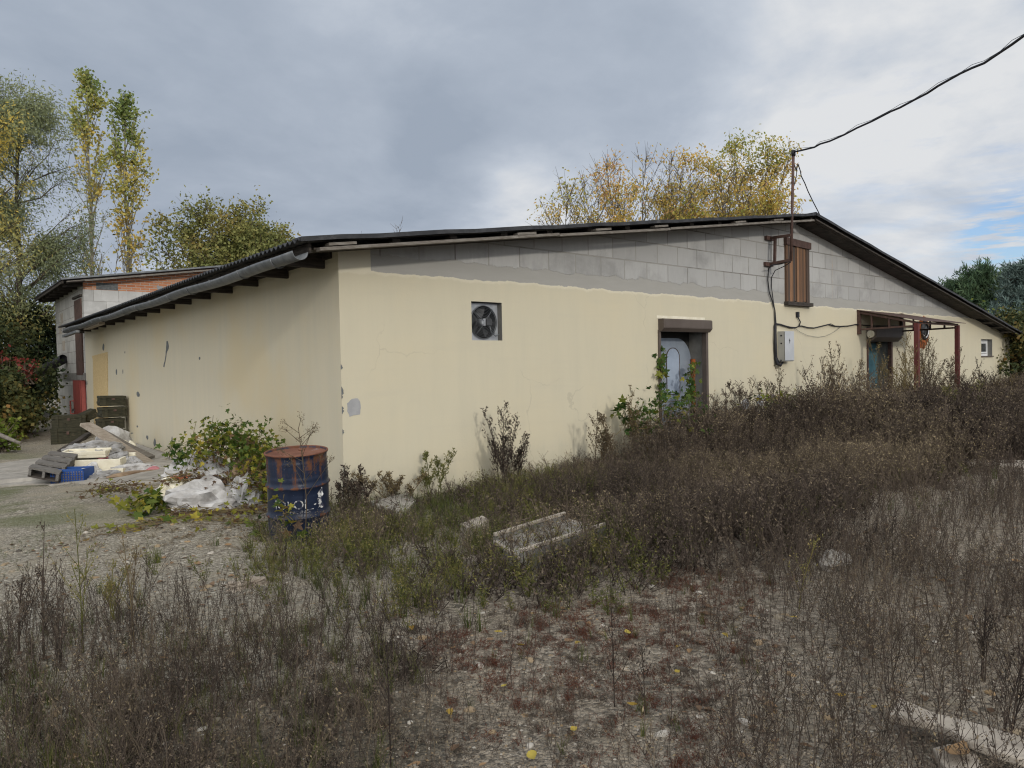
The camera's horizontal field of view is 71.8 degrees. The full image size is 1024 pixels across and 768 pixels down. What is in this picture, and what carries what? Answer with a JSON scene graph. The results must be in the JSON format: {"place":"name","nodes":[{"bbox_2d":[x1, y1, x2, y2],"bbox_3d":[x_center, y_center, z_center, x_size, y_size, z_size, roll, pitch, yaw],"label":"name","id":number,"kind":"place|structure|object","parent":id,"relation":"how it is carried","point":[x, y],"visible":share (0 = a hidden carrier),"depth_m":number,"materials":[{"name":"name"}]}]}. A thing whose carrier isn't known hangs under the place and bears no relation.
{"place":"outdoors","nodes":[
{"label":"outdoors","id":0,"kind":"place"},
{"bbox_2d":[0,443,177,486],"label":"path","id":1,"kind":"structure","parent":0,"point":[13,473],"depth_m":11.92,"materials":[{"name":"concrete"}]},
{"bbox_2d":[50,466,93,483],"bbox_3d":[-7.234,1.501,11.656,0.520,0.240,0.340,-1,2,-4],"label":"plastic crate","id":2,"kind":"object","parent":1,"relation":"on","point":[75,473],"visible":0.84,"depth_m":11.51,"materials":[{"name":"plastic"}]},
{"bbox_2d":[28,451,77,482],"bbox_3d":[-7.734,1.385,11.940,0.509,0.389,1.541,-2,2,-20],"label":"pallet","id":3,"kind":"object","parent":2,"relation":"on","point":[47,465],"visible":0.94,"depth_m":11.68,"materials":[{"name":"grey wood"}]},
{"bbox_2d":[74,452,135,468],"bbox_3d":[-7.480,1.452,12.782,1.050,0.300,0.750,-1,5,-8],"label":"foam box","id":4,"kind":"object","parent":1,"relation":"on","point":[105,463],"visible":0.31,"depth_m":12.45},
{"bbox_2d":[62,447,111,458],"bbox_3d":[-7.737,1.254,12.864,0.750,0.120,0.340,-1,7,-11],"label":"foam box","id":5,"kind":"object","parent":4,"relation":"on","point":[88,453],"visible":0.73,"depth_m":12.75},
{"bbox_2d":[80,422,153,462],"bbox_3d":[-7.644,1.149,13.680,1.671,0.788,0.248,-1,2,21],"label":"plank","id":6,"kind":"object","parent":1,"relation":"on","point":[98,431],"visible":0.63,"depth_m":13.73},
{"bbox_2d":[0,387,1023,767],"bbox_3d":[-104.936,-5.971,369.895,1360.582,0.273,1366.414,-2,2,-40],"label":"ground","id":7,"kind":"structure","parent":0,"point":[26,511],"depth_m":4.20,"materials":[{"name":"gravel"}]},
{"bbox_2d":[0,416,27,451],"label":"shrub","id":8,"kind":"object","parent":7,"relation":"on","point":[5,446],"visible":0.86,"depth_m":16.65,"materials":[{"name":"green plant"}]},
{"bbox_2d":[0,364,41,433],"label":"shrub","id":9,"kind":"object","parent":7,"relation":"on","point":[17,376],"visible":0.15,"depth_m":20.37,"materials":[{"name":"green plant"}]},
{"bbox_2d":[5,565,42,650],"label":"tall weed","id":10,"kind":"object","parent":7,"relation":"on","point":[20,586],"visible":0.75,"depth_m":4.11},
{"bbox_2d":[0,365,50,439],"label":"shrub","id":11,"kind":"object","parent":7,"relation":"on","point":[14,409],"visible":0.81,"depth_m":19.29,"materials":[{"name":"green plant"}]},
{"bbox_2d":[0,346,50,433],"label":"shrub","id":12,"kind":"object","parent":7,"relation":"on","point":[28,362],"visible":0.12,"depth_m":21.76,"materials":[{"name":"green plant"}]},
{"bbox_2d":[0,101,55,330],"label":"willow tree","id":13,"kind":"object","parent":7,"relation":"on","point":[4,230],"visible":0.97,"depth_m":24.11,"materials":[{"name":"green plant"}]},
{"bbox_2d":[0,296,57,409],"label":"shrub","id":14,"kind":"object","parent":7,"relation":"on","point":[45,346],"visible":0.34,"depth_m":27.08,"materials":[{"name":"green plant"}]},
{"bbox_2d":[0,306,71,432],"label":"shrub","id":15,"kind":"object","parent":7,"relation":"on","point":[21,337],"visible":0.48,"depth_m":22.57,"materials":[{"name":"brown plant"}]},
{"bbox_2d":[16,520,66,659],"bbox_3d":[-2.645,1.162,3.990,0.220,0.784,0.232,0,2,40],"label":"tall weed","id":16,"kind":"object","parent":7,"relation":"on","point":[42,579],"visible":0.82,"depth_m":3.99,"materials":[{"name":"plant"}]},
{"bbox_2d":[34,562,75,667],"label":"tall weed","id":17,"kind":"object","parent":7,"relation":"on","point":[59,609],"visible":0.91,"depth_m":3.87,"materials":[{"name":"plant"}]},
{"bbox_2d":[0,68,123,344],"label":"willow tree","id":18,"kind":"object","parent":7,"relation":"on","point":[60,257],"visible":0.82,"depth_m":26.93,"materials":[{"name":"green plant"}]},
{"bbox_2d":[50,427,88,444],"bbox_3d":[-11.827,1.368,18.962,0.830,0.420,0.652,-2,2,-20],"label":"wooden crate","id":19,"kind":"object","parent":7,"relation":"on","point":[63,435],"visible":0.65,"depth_m":18.66,"materials":[{"name":"green paint"}]},
{"bbox_2d":[51,414,89,428],"bbox_3d":[-11.832,0.993,18.980,0.810,0.330,0.632,-2,2,-21],"label":"wooden crate","id":20,"kind":"object","parent":19,"relation":"on","point":[70,421],"visible":0.77,"depth_m":18.72,"materials":[{"name":"green paint"}]},
{"bbox_2d":[47,509,103,652],"bbox_3d":[-2.438,1.120,4.006,0.275,0.876,0.261,0,2,38],"label":"tall weed","id":21,"kind":"object","parent":7,"relation":"on","point":[81,577],"visible":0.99,"depth_m":4.04,"materials":[{"name":"plant"}]},
{"bbox_2d":[63,66,114,275],"bbox_3d":[-19.165,-6.623,32.688,2.341,15.943,1.952,-2,2,-40],"label":"poplar tree","id":22,"kind":"object","parent":7,"relation":"on","point":[98,103],"visible":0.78,"depth_m":32.30,"materials":[{"name":"green plant"}]},
{"bbox_2d":[66,477,159,499],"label":"hop vine","id":23,"kind":"object","parent":7,"relation":"on","point":[111,488],"visible":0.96,"depth_m":9.07,"materials":[{"name":"green plant"}]},
{"bbox_2d":[97,558,134,618],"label":"tall weed","id":24,"kind":"object","parent":7,"relation":"on","point":[109,589],"visible":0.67,"depth_m":4.59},
{"bbox_2d":[106,525,145,653],"bbox_3d":[-2.169,1.168,4.055,0.267,0.759,0.180,0,2,25],"label":"tall weed","id":25,"kind":"object","parent":7,"relation":"on","point":[132,579],"visible":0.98,"depth_m":4.04,"materials":[{"name":"plant"}]},
{"bbox_2d":[33,265,222,414],"bbox_3d":[-12.027,-1.305,25.235,8.098,6.214,6.585,-2,2,-40],"label":"annex","id":26,"kind":"object","parent":7,"relation":"on","point":[74,298],"visible":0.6,"depth_m":21.99,"materials":[{"name":"brick"}]},
{"bbox_2d":[70,380,86,413],"bbox_3d":[-13.366,0.706,21.797,0.189,1.630,1.850,-2,2,-40],"label":"red door","id":27,"kind":"structure","parent":26,"relation":"in","point":[79,386],"depth_m":21.56,"materials":[{"name":"paint"}]},
{"bbox_2d":[74,298,83,374],"bbox_3d":[-13.281,-1.430,21.704,0.039,2.300,1.130,-2,2,-40],"label":"brown door","id":28,"kind":"structure","parent":26,"relation":"in","point":[77,303],"depth_m":21.58,"materials":[{"name":"paint"}]},
{"bbox_2d":[98,84,158,272],"bbox_3d":[-17.439,-6.156,32.461,2.525,14.954,2.417,-2,2,-40],"label":"poplar tree","id":29,"kind":"object","parent":7,"relation":"on","point":[122,112],"visible":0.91,"depth_m":32.29,"materials":[{"name":"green plant"}]},
{"bbox_2d":[108,485,170,519],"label":"hop vine","id":30,"kind":"object","parent":7,"relation":"on","point":[146,502],"visible":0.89,"depth_m":8.12,"materials":[{"name":"green plant"}]},
{"bbox_2d":[72,511,267,553],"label":"vine litter","id":31,"kind":"object","parent":7,"relation":"on","point":[183,536],"visible":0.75,"depth_m":7.12,"materials":[{"name":"plant"}]},
{"bbox_2d":[83,506,267,540],"bbox_3d":[-3.360,1.482,7.529,2.194,0.232,1.299,-1,2,2],"label":"hop vine","id":32,"kind":"object","parent":7,"relation":"on","point":[136,527],"visible":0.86,"depth_m":7.55,"materials":[{"name":"green plant"}]},
{"bbox_2d":[162,468,235,511],"bbox_3d":[-3.634,1.283,8.590,1.162,0.471,0.855,-2,2,-40],"label":"sack","id":33,"kind":"object","parent":7,"relation":"on","point":[194,492],"visible":0.45,"depth_m":8.29,"materials":[{"name":"plastic"}]},
{"bbox_2d":[152,462,266,490],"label":"hop vine","id":34,"kind":"object","parent":33,"relation":"on","point":[226,480],"visible":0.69,"depth_m":8.53,"materials":[{"name":"green plant"}]},
{"bbox_2d":[163,403,285,473],"bbox_3d":[-3.532,0.771,9.050,2.032,1.089,1.156,-1,2,13],"label":"hop vine","id":35,"kind":"object","parent":33,"relation":"on","point":[217,438],"visible":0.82,"depth_m":8.93,"materials":[{"name":"green plant"}]},
{"bbox_2d":[113,185,300,269],"bbox_3d":[-12.595,-3.640,30.611,8.174,9.849,7.931,-2,2,-40],"label":"broadleaf tree","id":36,"kind":"object","parent":7,"relation":"on","point":[250,236],"visible":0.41,"depth_m":29.87,"materials":[{"name":"green plant"}]},
{"bbox_2d":[158,503,267,520],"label":"hop vine","id":37,"kind":"object","parent":7,"relation":"on","point":[250,509],"visible":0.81,"depth_m":7.99,"materials":[{"name":"green plant"}]},
{"bbox_2d":[187,434,276,507],"bbox_3d":[-3.276,1.048,8.737,1.454,0.876,1.010,0,2,42],"label":"hop vine","id":38,"kind":"object","parent":7,"relation":"on","point":[256,476],"visible":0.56,"depth_m":8.62,"materials":[{"name":"green plant"}]},
{"bbox_2d":[0,600,469,767],"bbox_3d":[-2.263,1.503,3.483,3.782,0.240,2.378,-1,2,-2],"label":"foreground grass","id":39,"kind":"structure","parent":7,"relation":"on","point":[209,699],"depth_m":3.48,"materials":[{"name":"plant"}]},
{"bbox_2d":[228,472,262,506],"bbox_3d":[-3.276,1.284,8.634,0.464,0.428,0.647,-2,2,-37],"label":"sack","id":40,"kind":"object","parent":7,"relation":"on","point":[242,491],"visible":0.45,"depth_m":8.43,"materials":[{"name":"plastic"}]},
{"bbox_2d":[225,576,271,592],"bbox_3d":[-1.976,1.478,5.293,0.362,0.084,0.185,-2,2,-40],"label":"rock","id":41,"kind":"object","parent":7,"relation":"on","point":[261,580],"visible":0.61,"depth_m":5.24,"materials":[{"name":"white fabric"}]},
{"bbox_2d":[263,445,330,543],"bbox_3d":[-2.061,1.080,6.844,0.613,0.890,0.607,1,6,30],"label":"oil drum","id":42,"kind":"object","parent":7,"relation":"on","point":[291,487],"visible":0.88,"depth_m":6.61,"materials":[{"name":"blue metal"}]},
{"bbox_2d":[269,478,307,538],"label":"hop vine","id":43,"kind":"object","parent":42,"relation":"attached to","point":[290,505],"visible":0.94,"depth_m":6.40,"materials":[{"name":"green plant"}]},
{"bbox_2d":[272,411,333,535],"bbox_3d":[-1.891,0.864,6.495,0.574,1.252,0.353,-2,2,-18],"label":"umbel","id":44,"kind":"object","parent":7,"relation":"on","point":[309,434],"visible":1,"depth_m":6.49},
{"bbox_2d":[333,464,362,505],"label":"tall weed","id":45,"kind":"object","parent":7,"relation":"on","point":[346,489],"visible":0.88,"depth_m":8.16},
{"bbox_2d":[345,464,375,503],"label":"tall weed","id":46,"kind":"object","parent":7,"relation":"on","point":[359,469],"visible":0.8,"depth_m":8.16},
{"bbox_2d":[362,639,404,766],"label":"tall weed","id":47,"kind":"object","parent":7,"relation":"on","point":[387,658],"visible":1,"depth_m":2.86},
{"bbox_2d":[351,469,427,497],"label":"tall weed","id":48,"kind":"object","parent":7,"relation":"on","point":[391,487],"visible":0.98,"depth_m":8.39,"materials":[{"name":"plant"}]},
{"bbox_2d":[370,493,415,517],"bbox_3d":[-1.296,1.405,7.989,0.510,0.120,1.190,-2,2,-21],"label":"rock","id":49,"kind":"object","parent":7,"relation":"on","point":[402,500],"depth_m":8.04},
{"bbox_2d":[420,448,456,495],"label":"tall weed","id":50,"kind":"object","parent":7,"relation":"on","point":[427,480],"visible":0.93,"depth_m":8.77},
{"bbox_2d":[480,401,520,483],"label":"tall weed","id":51,"kind":"object","parent":7,"relation":"on","point":[502,448],"visible":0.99,"depth_m":9.27,"materials":[{"name":"plant"}]},
{"bbox_2d":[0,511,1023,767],"bbox_3d":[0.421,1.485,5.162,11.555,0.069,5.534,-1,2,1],"label":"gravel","id":52,"kind":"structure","parent":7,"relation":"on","point":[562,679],"depth_m":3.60,"materials":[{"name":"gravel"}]},
{"bbox_2d":[0,514,1023,767],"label":"leaf litter","id":53,"kind":"object","parent":7,"relation":"on","point":[492,638],"visible":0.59,"depth_m":4.17,"materials":[{"name":"plant"}]},
{"bbox_2d":[0,510,1023,767],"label":"foreground stems","id":54,"kind":"object","parent":7,"relation":"on","point":[113,689],"depth_m":3.38,"materials":[{"name":"plant"}]},
{"bbox_2d":[2,481,1022,767],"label":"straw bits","id":55,"kind":"object","parent":7,"relation":"on","point":[456,661],"visible":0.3,"depth_m":3.57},
{"bbox_2d":[508,431,529,475],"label":"tall weed","id":56,"kind":"object","parent":7,"relation":"on","point":[518,460],"visible":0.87,"depth_m":9.61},
{"bbox_2d":[58,212,1023,504],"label":"warehouse","id":57,"kind":"structure","parent":7,"relation":"on","point":[368,354],"depth_m":10.83,"materials":[{"name":"paint"}]},
{"bbox_2d":[92,352,107,423],"bbox_3d":[-11.290,0.299,19.424,0.011,2.292,2.230,-2,2,-40],"label":"blocked doorway","id":58,"kind":"structure","parent":57,"relation":"in","point":[100,361],"depth_m":19.37,"materials":[{"name":"paint"}]},
{"bbox_2d":[471,303,499,339],"bbox_3d":[-0.457,-0.845,9.757,0.523,0.522,0.325,-2,2,-40],"label":"exhaust fan","id":59,"kind":"object","parent":57,"relation":"attached to","point":[484,321],"visible":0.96,"depth_m":9.74,"materials":[{"name":"black plastic"}]},
{"bbox_2d":[603,386,715,450],"bbox_3d":[2.462,0.564,11.211,1.986,1.098,1.459,-2,2,-40],"label":"hop vine","id":60,"kind":"object","parent":57,"relation":"attached to","point":[647,411],"visible":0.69,"depth_m":11.17,"materials":[{"name":"green plant"}]},
{"bbox_2d":[652,345,669,404],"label":"hop vine","id":61,"kind":"object","parent":57,"relation":"attached to","point":[661,362],"visible":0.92,"depth_m":11.93,"materials":[{"name":"green plant"}]},
{"bbox_2d":[657,315,711,444],"bbox_3d":[2.965,0.230,12.575,1.519,2.830,0.525,-2,2,-40],"label":"roller door","id":62,"kind":"structure","parent":57,"relation":"in","point":[673,331],"depth_m":12.76,"materials":[{"name":"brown metal"}]},
{"bbox_2d":[680,361,701,404],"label":"hop vine","id":63,"kind":"object","parent":57,"relation":"attached to","point":[692,365],"visible":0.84,"depth_m":12.50,"materials":[{"name":"green plant"}]},
{"bbox_2d":[763,150,795,266],"bbox_3d":[5.277,-3.454,13.949,0.353,2.218,0.525,-2,2,-40],"label":"service mast","id":64,"kind":"object","parent":57,"relation":"attached to","point":[774,238],"visible":1,"depth_m":13.81,"materials":[{"name":"metal"}]},
{"bbox_2d":[767,261,790,366],"bbox_3d":[5.296,-1.375,14.107,0.385,2.070,0.618,-1,2,5],"label":"cable bundle","id":65,"kind":"object","parent":64,"relation":"attached to","point":[777,362],"visible":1,"depth_m":14.27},
{"bbox_2d":[794,34,1023,152],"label":"overhead cable","id":66,"kind":"object","parent":64,"relation":"attached to","point":[1006,47],"visible":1,"depth_m":10.33,"materials":[{"name":"rubber"}]},
{"bbox_2d":[777,331,793,361],"bbox_3d":[5.598,-0.768,14.469,0.363,0.616,0.170,-2,2,-40],"label":"electrical cabinet","id":67,"kind":"object","parent":57,"relation":"attached to","point":[785,346],"visible":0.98,"depth_m":14.38,"materials":[{"name":"metal"}]},
{"bbox_2d":[867,327,901,390],"bbox_3d":[9.049,-0.007,17.581,1.826,2.779,0.624,-2,2,-40],"label":"roller door","id":68,"kind":"structure","parent":57,"relation":"in","point":[890,335],"depth_m":17.69,"materials":[{"name":"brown metal"}]},
{"bbox_2d":[857,310,965,391],"bbox_3d":[9.647,-0.351,17.042,2.745,2.872,1.409,-2,2,-40],"label":"door canopy","id":69,"kind":"object","parent":57,"relation":"attached to","point":[915,326],"visible":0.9,"depth_m":16.53,"materials":[{"name":"metal"}]},
{"bbox_2d":[493,512,605,569],"bbox_3d":[0.292,1.369,6.237,0.611,0.201,1.344,0,2,42],"label":"concrete trough","id":70,"kind":"object","parent":7,"relation":"on","point":[566,539],"visible":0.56,"depth_m":6.11,"materials":[{"name":"concrete"}]},
{"bbox_2d":[527,167,594,224],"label":"maple tree","id":71,"kind":"object","parent":7,"relation":"on","point":[557,217],"visible":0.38,"depth_m":29.33,"materials":[{"name":"yellow plant"}]},
{"bbox_2d":[133,439,1003,631],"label":"green weeds","id":72,"kind":"object","parent":7,"relation":"on","point":[317,557],"visible":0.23,"depth_m":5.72,"materials":[{"name":"plant"}]},
{"bbox_2d":[353,563,815,767],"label":"red ground plants","id":73,"kind":"object","parent":7,"relation":"on","point":[495,661],"visible":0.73,"depth_m":3.92,"materials":[{"name":"plant"}]},
{"bbox_2d":[295,558,876,767],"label":"track debris","id":74,"kind":"object","parent":7,"relation":"on","point":[595,664],"visible":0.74,"depth_m":3.77,"materials":[{"name":"plant"}]},
{"bbox_2d":[357,533,829,767],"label":"track grass","id":75,"kind":"structure","parent":7,"relation":"on","point":[638,706],"depth_m":3.87,"materials":[{"name":"plant"}]},
{"bbox_2d":[586,410,617,465],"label":"tall weed","id":76,"kind":"object","parent":7,"relation":"on","point":[606,437],"visible":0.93,"depth_m":10.27,"materials":[{"name":"plant"}]},
{"bbox_2d":[573,160,637,223],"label":"maple tree","id":77,"kind":"object","parent":7,"relation":"on","point":[599,216],"visible":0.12,"depth_m":30.39,"materials":[{"name":"yellow plant"}]},
{"bbox_2d":[585,144,650,222],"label":"maple tree","id":78,"kind":"object","parent":7,"relation":"on","point":[607,193],"visible":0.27,"depth_m":29.01,"materials":[{"name":"yellow plant"}]},
{"bbox_2d":[218,354,1023,649],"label":"dry weeds","id":79,"kind":"object","parent":7,"relation":"on","point":[821,420],"visible":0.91,"depth_m":8.97,"materials":[{"name":"plant"}]},
{"bbox_2d":[277,441,984,607],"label":"grass","id":80,"kind":"structure","parent":7,"relation":"on","point":[492,527],"depth_m":6.46,"materials":[{"name":"brown plant"}]},
{"bbox_2d":[242,426,1023,680],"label":"dry undergrowth","id":81,"kind":"object","parent":7,"relation":"on","point":[663,540],"visible":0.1,"depth_m":6.37,"materials":[{"name":"plant"}]},
{"bbox_2d":[616,385,651,450],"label":"tall weed","id":82,"kind":"object","parent":7,"relation":"on","point":[633,422],"visible":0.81,"depth_m":10.85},
{"bbox_2d":[375,482,929,767],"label":"track stems","id":83,"kind":"object","parent":7,"relation":"on","point":[555,705],"visible":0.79,"depth_m":3.81,"materials":[{"name":"plant"}]},
{"bbox_2d":[611,142,708,220],"bbox_3d":[5.858,-4.830,29.813,3.578,11.310,4.562,-2,2,-40],"label":"maple tree","id":84,"kind":"object","parent":7,"relation":"on","point":[669,194],"visible":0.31,"depth_m":29.45,"materials":[{"name":"yellow plant"}]},
{"bbox_2d":[632,148,708,220],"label":"maple tree","id":85,"kind":"object","parent":7,"relation":"on","point":[669,187],"visible":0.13,"depth_m":31.16,"materials":[{"name":"yellow plant"}]},
{"bbox_2d":[658,143,731,219],"bbox_3d":[7.384,-4.561,29.116,4.181,10.750,4.035,-2,2,-40],"label":"maple tree","id":86,"kind":"object","parent":7,"relation":"on","point":[697,211],"visible":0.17,"depth_m":28.95,"materials":[{"name":"yellow plant"}]},
{"bbox_2d":[710,377,755,435],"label":"tall weed","id":87,"kind":"object","parent":7,"relation":"on","point":[734,394],"visible":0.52,"depth_m":12.43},
{"bbox_2d":[688,127,803,216],"bbox_3d":[10.031,-5.164,30.627,3.966,11.767,5.066,-2,2,-40],"label":"maple tree","id":88,"kind":"object","parent":7,"relation":"on","point":[734,145],"visible":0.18,"depth_m":30.16,"materials":[{"name":"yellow plant"}]},
{"bbox_2d":[692,155,803,216],"bbox_3d":[9.268,-4.186,28.107,3.914,9.975,3.786,-1,2,3],"label":"maple tree","id":89,"kind":"object","parent":7,"relation":"on","point":[759,209],"visible":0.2,"depth_m":27.53,"materials":[{"name":"yellow plant"}]},
{"bbox_2d":[690,131,811,217],"bbox_3d":[9.737,-4.819,29.690,4.926,11.145,4.547,-2,2,-24],"label":"maple tree","id":90,"kind":"object","parent":7,"relation":"on","point":[786,171],"visible":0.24,"depth_m":29.21,"materials":[{"name":"yellow plant"}]},
{"bbox_2d":[609,447,1023,767],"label":"foreground stems","id":91,"kind":"object","parent":7,"relation":"on","point":[974,500],"visible":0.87,"depth_m":4.13,"materials":[{"name":"plant"}]},
{"bbox_2d":[817,341,845,397],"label":"tall weed","id":92,"kind":"object","parent":7,"relation":"on","point":[831,373],"visible":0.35,"depth_m":14.15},
{"bbox_2d":[866,331,940,392],"bbox_3d":[8.152,-0.031,15.271,1.506,2.205,1.198,-1,2,-13],"label":"tall weed","id":93,"kind":"object","parent":7,"relation":"on","point":[904,369],"visible":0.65,"depth_m":15.21,"materials":[{"name":"plant"}]},
{"bbox_2d":[896,333,947,388],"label":"tall weed","id":94,"kind":"object","parent":7,"relation":"on","point":[924,370],"visible":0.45,"depth_m":16.23,"materials":[{"name":"plant"}]},
{"bbox_2d":[937,346,967,387],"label":"tall weed","id":95,"kind":"object","parent":7,"relation":"on","point":[951,368],"visible":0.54,"depth_m":16.25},
{"bbox_2d":[889,698,1023,766],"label":"cement sheet","id":96,"kind":"object","parent":7,"relation":"on","point":[949,723],"visible":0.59,"depth_m":2.84,"materials":[{"name":"concrete"}]},
{"bbox_2d":[933,744,981,767],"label":"rock","id":97,"kind":"object","parent":7,"relation":"on","point":[951,757],"visible":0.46,"depth_m":2.74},
{"bbox_2d":[951,255,1000,309],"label":"pine tree","id":98,"kind":"object","parent":7,"relation":"on","point":[979,279],"visible":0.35,"depth_m":37.62,"materials":[{"name":"green plant"}]},
{"bbox_2d":[964,589,1004,681],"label":"tall weed","id":99,"kind":"object","parent":7,"relation":"on","point":[985,629],"visible":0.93,"depth_m":3.56,"materials":[{"name":"plant"}]},
{"bbox_2d":[982,582,1023,762],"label":"tall weed","id":100,"kind":"object","parent":7,"relation":"on","point":[1021,693],"visible":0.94,"depth_m":2.82,"materials":[{"name":"plant"}]},
{"bbox_2d":[986,254,1023,310],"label":"spruce tree","id":101,"kind":"object","parent":7,"relation":"on","point":[1012,283],"visible":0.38,"depth_m":35.50,"materials":[{"name":"green plant"}]},
{"bbox_2d":[990,302,1023,374],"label":"shrub","id":102,"kind":"object","parent":7,"relation":"on","point":[1009,318],"visible":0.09,"depth_m":26.99,"materials":[{"name":"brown plant"}]},
{"bbox_2d":[995,319,1023,377],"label":"shrub","id":103,"kind":"object","parent":7,"relation":"on","point":[1015,357],"visible":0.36,"depth_m":23.43,"materials":[{"name":"green plant"}]},
{"bbox_2d":[0,0,1023,351],"label":"sky","id":104,"kind":"structure","parent":0,"point":[353,116],"materials":[{"name":"grey"}]},
{"bbox_3d":[-9.494,1.195,16.751,0.560,0.231,0.512,-2,2,-37],"label":"wooden crate","id":105,"kind":"object","parent":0,"visible":0},
{"bbox_2d":[95,417,124,428],"bbox_3d":[-9.520,0.929,16.752,0.560,0.231,0.512,-2,2,-40],"label":"wooden crate","id":106,"kind":"object","parent":105,"relation":"on","point":[119,422],"visible":0.85,"depth_m":16.61,"materials":[{"name":"green paint"}]},
{"bbox_2d":[97,406,127,417],"bbox_3d":[-9.473,0.661,16.762,0.560,0.231,0.512,-3,2,-42],"label":"wooden crate","id":107,"kind":"object","parent":106,"relation":"on","point":[114,411],"visible":1,"depth_m":16.59,"materials":[{"name":"green paint"}]},
{"bbox_2d":[97,395,125,405],"bbox_3d":[-9.497,0.395,16.766,0.560,0.231,0.512,0,1,-38],"label":"wooden crate","id":108,"kind":"object","parent":107,"relation":"on","point":[117,400],"visible":1,"depth_m":16.59,"materials":[{"name":"green paint"}]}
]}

